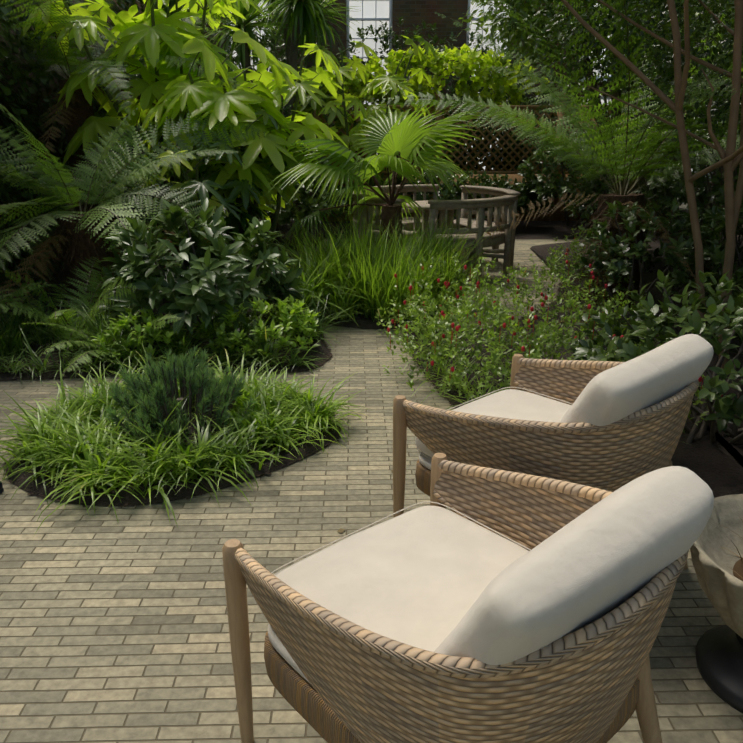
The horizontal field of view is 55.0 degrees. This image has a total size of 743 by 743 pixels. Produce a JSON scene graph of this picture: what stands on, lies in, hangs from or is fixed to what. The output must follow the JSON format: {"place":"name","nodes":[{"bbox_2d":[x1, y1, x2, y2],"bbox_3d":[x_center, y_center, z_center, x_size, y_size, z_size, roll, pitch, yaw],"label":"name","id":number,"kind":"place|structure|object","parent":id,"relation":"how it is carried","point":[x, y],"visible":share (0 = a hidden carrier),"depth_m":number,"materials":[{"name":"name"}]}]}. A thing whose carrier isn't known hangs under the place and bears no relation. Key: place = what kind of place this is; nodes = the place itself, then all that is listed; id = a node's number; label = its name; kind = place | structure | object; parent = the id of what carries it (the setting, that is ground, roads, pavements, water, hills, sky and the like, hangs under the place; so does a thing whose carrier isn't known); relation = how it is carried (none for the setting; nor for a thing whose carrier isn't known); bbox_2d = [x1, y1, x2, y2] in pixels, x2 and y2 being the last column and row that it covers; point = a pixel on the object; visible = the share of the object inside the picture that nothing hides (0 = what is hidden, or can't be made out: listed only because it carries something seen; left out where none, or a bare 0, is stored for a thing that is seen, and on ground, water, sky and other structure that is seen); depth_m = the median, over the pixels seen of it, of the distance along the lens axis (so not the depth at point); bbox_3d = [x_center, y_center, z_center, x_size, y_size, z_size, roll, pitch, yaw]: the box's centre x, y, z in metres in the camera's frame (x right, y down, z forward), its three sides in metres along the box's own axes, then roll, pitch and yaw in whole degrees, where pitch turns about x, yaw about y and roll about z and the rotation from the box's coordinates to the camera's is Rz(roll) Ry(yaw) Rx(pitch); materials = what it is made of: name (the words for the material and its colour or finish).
{"place":"outdoors","nodes":[
{"label":"outdoors","id":0,"kind":"place"},
{"bbox_2d":[0,188,742,742],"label":"paving","id":1,"kind":"structure","parent":0,"point":[114,628],"depth_m":2.50,"materials":[{"name":"brick"}]},
{"bbox_2d":[0,481,3,493],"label":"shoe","id":2,"kind":"object","parent":1,"relation":"on","point":[1,488],"visible":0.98,"depth_m":3.13,"materials":[{"name":"black leather"}]},
{"bbox_2d":[0,0,173,277],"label":"garden wall","id":3,"kind":"structure","parent":1,"relation":"on","point":[6,104],"depth_m":7.31,"materials":[{"name":"brick"}]},
{"bbox_2d":[0,0,189,297],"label":"wall ivy","id":4,"kind":"object","parent":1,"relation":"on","point":[14,70],"depth_m":6.84,"materials":[{"name":"green plant"}]},
{"bbox_2d":[6,404,339,505],"bbox_3d":[-0.946,0.329,3.619,1.564,0.047,1.304,0,20,1],"label":"soil bed","id":5,"kind":"object","parent":1,"relation":"on","point":[305,450],"visible":0.23,"depth_m":3.19,"materials":[{"name":"brown soil"}]},
{"bbox_2d":[102,346,255,447],"bbox_3d":[-0.978,0.138,3.560,0.730,0.506,0.706,-11,22,-29],"label":"dwarf pine","id":6,"kind":"object","parent":5,"relation":"on","point":[157,404],"visible":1,"depth_m":3.46,"materials":[{"name":"green plant"}]},
{"bbox_2d":[0,344,369,534],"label":"ornamental grass","id":7,"kind":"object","parent":5,"relation":"on","point":[66,432],"depth_m":3.33,"materials":[{"name":"green plant"}]},
{"bbox_2d":[160,232,212,267],"bbox_3d":[-1.688,-0.949,6.466,0.540,0.560,0.540,0,20,1],"label":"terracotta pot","id":8,"kind":"object","parent":1,"relation":"on","point":[176,247],"visible":0.06,"depth_m":6.20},
{"bbox_2d":[116,136,240,238],"bbox_3d":[-1.764,-1.607,6.334,1.212,0.908,0.903,4,20,12],"label":"leafy shrub","id":9,"kind":"object","parent":8,"relation":"on","point":[181,175],"visible":0.38,"depth_m":6.15,"materials":[{"name":"green plant"}]},
{"bbox_2d":[0,217,394,383],"bbox_3d":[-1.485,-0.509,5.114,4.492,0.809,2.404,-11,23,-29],"label":"grass bed","id":10,"kind":"object","parent":1,"relation":"on","point":[11,336],"visible":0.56,"depth_m":4.79,"materials":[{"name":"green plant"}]},
{"bbox_2d":[0,257,195,375],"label":"fern","id":11,"kind":"object","parent":10,"relation":"on","point":[45,317],"depth_m":4.94,"materials":[{"name":"green plant"}]},
{"bbox_2d":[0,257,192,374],"bbox_3d":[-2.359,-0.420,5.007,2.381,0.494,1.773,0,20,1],"label":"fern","id":12,"kind":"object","parent":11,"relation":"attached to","point":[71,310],"visible":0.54,"depth_m":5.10,"materials":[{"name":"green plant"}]},
{"bbox_2d":[0,0,244,256],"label":"fern","id":13,"kind":"object","parent":10,"relation":"on","point":[78,111],"visible":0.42,"depth_m":6.75,"materials":[{"name":"green plant"}]},
{"bbox_2d":[0,105,265,327],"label":"tree fern","id":14,"kind":"object","parent":10,"relation":"on","point":[79,236],"visible":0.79,"depth_m":5.74,"materials":[{"name":"green plant"}]},
{"bbox_2d":[20,0,264,231],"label":"leafy shrub","id":15,"kind":"object","parent":10,"relation":"on","point":[152,35],"visible":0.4,"depth_m":6.76,"materials":[{"name":"green plant"}]},
{"bbox_2d":[154,0,223,217],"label":"cordyline palm","id":16,"kind":"object","parent":10,"relation":"on","point":[170,6],"visible":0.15,"depth_m":10.23,"materials":[{"name":"green plant"}]},
{"bbox_2d":[87,198,313,334],"bbox_3d":[-1.204,-0.728,5.197,1.602,1.027,1.413,0,20,1],"label":"shrub","id":17,"kind":"object","parent":10,"relation":"on","point":[204,280],"visible":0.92,"depth_m":4.85,"materials":[{"name":"green plant"}]},
{"bbox_2d":[90,295,319,362],"bbox_3d":[-1.117,-0.332,4.817,1.555,0.381,0.674,-1,20,-3],"label":"shrub","id":18,"kind":"object","parent":10,"relation":"on","point":[290,323],"visible":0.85,"depth_m":4.70,"materials":[{"name":"green plant"}]},
{"bbox_2d":[155,109,280,242],"bbox_3d":[-1.420,-1.601,6.727,1.210,1.641,1.789,0,20,1],"label":"leafy shrub","id":19,"kind":"object","parent":10,"relation":"on","point":[237,216],"visible":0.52,"depth_m":6.35,"materials":[{"name":"green plant"}]},
{"bbox_2d":[140,25,347,244],"bbox_3d":[-1.116,-2.085,7.068,1.498,2.321,1.989,9,22,24],"label":"fatsia","id":20,"kind":"object","parent":10,"relation":"on","point":[236,106],"visible":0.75,"depth_m":6.61,"materials":[{"name":"green plant"}]},
{"bbox_2d":[194,0,360,229],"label":"cordyline palm","id":21,"kind":"object","parent":10,"relation":"on","point":[303,15],"visible":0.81,"depth_m":9.30,"materials":[{"name":"green plant"}]},
{"bbox_2d":[252,0,362,219],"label":"cordyline palm","id":22,"kind":"object","parent":10,"relation":"on","point":[329,33],"visible":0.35,"depth_m":10.38,"materials":[{"name":"green plant"}]},
{"bbox_2d":[0,267,562,507],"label":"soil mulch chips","id":23,"kind":"object","parent":1,"relation":"on","point":[267,473],"visible":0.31,"depth_m":4.46,"materials":[{"name":"brown soil"}]},
{"bbox_2d":[337,470,392,532],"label":"fallen leaves","id":24,"kind":"object","parent":1,"relation":"on","point":[340,530],"visible":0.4,"depth_m":2.84,"materials":[{"name":"brown plant"}]},
{"bbox_2d":[352,191,418,244],"bbox_3d":[0.126,-1.419,7.406,0.562,0.815,1.050,-10,22,-26],"label":"curved bench","id":25,"kind":"object","parent":1,"relation":"on","point":[367,212],"visible":0.23,"depth_m":7.17,"materials":[{"name":"grey wood"}]},
{"bbox_2d":[314,297,466,328],"bbox_3d":[0.062,-0.598,6.221,1.618,0.047,1.467,0,20,1],"label":"soil bed","id":26,"kind":"object","parent":1,"relation":"on","point":[362,321],"visible":0.06,"depth_m":5.64,"materials":[{"name":"brown soil"}]},
{"bbox_2d":[250,243,399,334],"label":"strap grass","id":27,"kind":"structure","parent":26,"relation":"on","point":[314,296],"depth_m":5.69,"materials":[{"name":"green plant"}]},
{"bbox_2d":[258,102,492,257],"bbox_3d":[0.065,-1.593,6.590,2.076,1.691,1.874,0,20,1],"label":"fan palm","id":28,"kind":"object","parent":26,"relation":"on","point":[414,141],"visible":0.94,"depth_m":6.30,"materials":[{"name":"green plant"}]},
{"bbox_2d":[293,253,473,320],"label":"island grass","id":29,"kind":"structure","parent":26,"relation":"on","point":[348,303],"depth_m":5.68,"materials":[{"name":"green plant"}]},
{"bbox_2d":[274,202,509,321],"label":"ornamental grass","id":30,"kind":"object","parent":26,"relation":"on","point":[384,263],"depth_m":5.84,"materials":[{"name":"green plant"}]},
{"bbox_2d":[363,184,438,243],"bbox_3d":[0.387,-1.694,8.179,1.050,0.815,0.562,-10,22,-26],"label":"wooden bench","id":31,"kind":"object","parent":1,"relation":"on","point":[411,188],"visible":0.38,"depth_m":8.27,"materials":[{"name":"grey wood"}]},
{"bbox_2d":[406,200,453,253],"bbox_3d":[0.667,-1.456,7.690,0.620,0.695,0.620,0,20,1],"label":"round teak table","id":32,"kind":"object","parent":1,"relation":"on","point":[423,204],"visible":0.25,"depth_m":7.57,"materials":[{"name":"brown wood"}]},
{"bbox_2d":[222,453,713,742],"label":"armchair","id":33,"kind":"object","parent":1,"relation":"on","point":[497,606],"visible":1,"depth_m":1.36,"materials":[{"name":"wicker"}]},
{"bbox_2d":[428,195,516,282],"bbox_3d":[0.946,-1.331,7.160,1.050,0.815,0.562,-10,22,-26],"label":"wooden bench","id":34,"kind":"object","parent":1,"relation":"on","point":[506,202],"visible":0.73,"depth_m":6.96,"materials":[{"name":"grey wood"}]},
{"bbox_2d":[453,185,519,269],"bbox_3d":[1.207,-1.606,7.933,0.562,0.815,1.050,-10,22,-26],"label":"curved bench","id":35,"kind":"object","parent":1,"relation":"on","point":[483,191],"visible":0.44,"depth_m":7.95,"materials":[{"name":"grey wood"}]},
{"bbox_2d":[324,208,741,238],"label":"soil bed","id":36,"kind":"object","parent":1,"relation":"on","point":[545,229],"visible":0.04,"depth_m":10.13,"materials":[{"name":"brown soil"}]},
{"bbox_2d":[296,35,436,214],"bbox_3d":[-0.337,-3.166,9.736,2.225,2.561,1.541,13,23,32],"label":"fatsia plant","id":37,"kind":"object","parent":36,"relation":"on","point":[387,84],"visible":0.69,"depth_m":9.34,"materials":[{"name":"green plant"}]},
{"bbox_2d":[87,9,740,251],"bbox_3d":[1.047,-3.839,10.450,9.890,3.392,6.186,0,20,1],"label":"hedge","id":38,"kind":"object","parent":36,"relation":"on","point":[535,190],"visible":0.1,"depth_m":10.13,"materials":[{"name":"green plant"}]},
{"bbox_2d":[293,43,553,167],"bbox_3d":[0.776,-3.556,10.784,3.872,2.580,1.009,0,20,1],"label":"hedge","id":39,"kind":"object","parent":36,"relation":"on","point":[465,67],"visible":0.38,"depth_m":10.43,"materials":[{"name":"green plant"}]},
{"bbox_2d":[313,94,689,221],"bbox_3d":[1.885,-3.166,10.726,5.520,1.880,0.120,0,20,1],"label":"trellis fence","id":40,"kind":"object","parent":36,"relation":"on","point":[558,214],"visible":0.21,"depth_m":10.68,"materials":[{"name":"brown wood"}]},
{"bbox_2d":[393,334,713,569],"bbox_3d":[0.638,0.275,2.558,0.806,0.885,0.865,-17,26,-40],"label":"armchair","id":41,"kind":"object","parent":1,"relation":"on","point":[611,426],"visible":0.79,"depth_m":2.20,"materials":[{"name":"wicker"}]},
{"bbox_2d":[403,236,742,497],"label":"soil bed","id":42,"kind":"object","parent":1,"relation":"on","point":[717,466],"visible":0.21,"depth_m":4.49,"materials":[{"name":"brown soil"}]},
{"bbox_2d":[375,225,727,443],"bbox_3d":[1.185,-0.431,4.931,2.327,0.741,4.190,0,20,1],"label":"salvia shrub","id":43,"kind":"object","parent":42,"relation":"on","point":[437,321],"visible":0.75,"depth_m":4.36,"materials":[{"name":"green plant"}]},
{"bbox_2d":[375,0,742,325],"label":"tree fern","id":44,"kind":"object","parent":42,"relation":"on","point":[639,167],"visible":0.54,"depth_m":5.65,"materials":[{"name":"green plant"}]},
{"bbox_2d":[456,0,742,193],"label":"tree","id":45,"kind":"object","parent":42,"relation":"on","point":[507,26],"visible":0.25,"depth_m":7.31,"materials":[{"name":"green plant"}]},
{"bbox_2d":[508,0,742,368],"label":"myrtle tree","id":46,"kind":"object","parent":42,"relation":"on","point":[731,159],"visible":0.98,"depth_m":4.33,"materials":[{"name":"green plant"}]},
{"bbox_2d":[564,52,742,443],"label":"glossy shrub","id":47,"kind":"object","parent":42,"relation":"on","point":[711,277],"visible":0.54,"depth_m":4.89,"materials":[{"name":"green plant"}]},
{"bbox_2d":[690,494,742,713],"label":"stone urn","id":48,"kind":"object","parent":1,"relation":"on","point":[719,655],"visible":0.92,"depth_m":2.07,"materials":[{"name":"beige stone"}]},
{"bbox_2d":[710,516,742,580],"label":"dry urn sprigs","id":49,"kind":"object","parent":48,"relation":"on","point":[737,569],"visible":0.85,"depth_m":2.06,"materials":[{"name":"brown plant"}]},
{"bbox_2d":[707,100,741,218],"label":"garden wall","id":50,"kind":"structure","parent":1,"relation":"on","point":[714,172],"depth_m":12.35,"materials":[{"name":"brick"}]},
{"bbox_2d":[684,42,740,216],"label":"wall ivy","id":51,"kind":"object","parent":50,"relation":"attached to","point":[722,174],"depth_m":11.82,"materials":[{"name":"green plant"}]},
{"label":"ground","id":52,"kind":"structure","parent":0,"visible":0},
{"bbox_2d":[137,0,722,185],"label":"building","id":53,"kind":"structure","parent":52,"relation":"on","point":[373,13],"depth_m":15.43,"materials":[{"name":"brown brick"}]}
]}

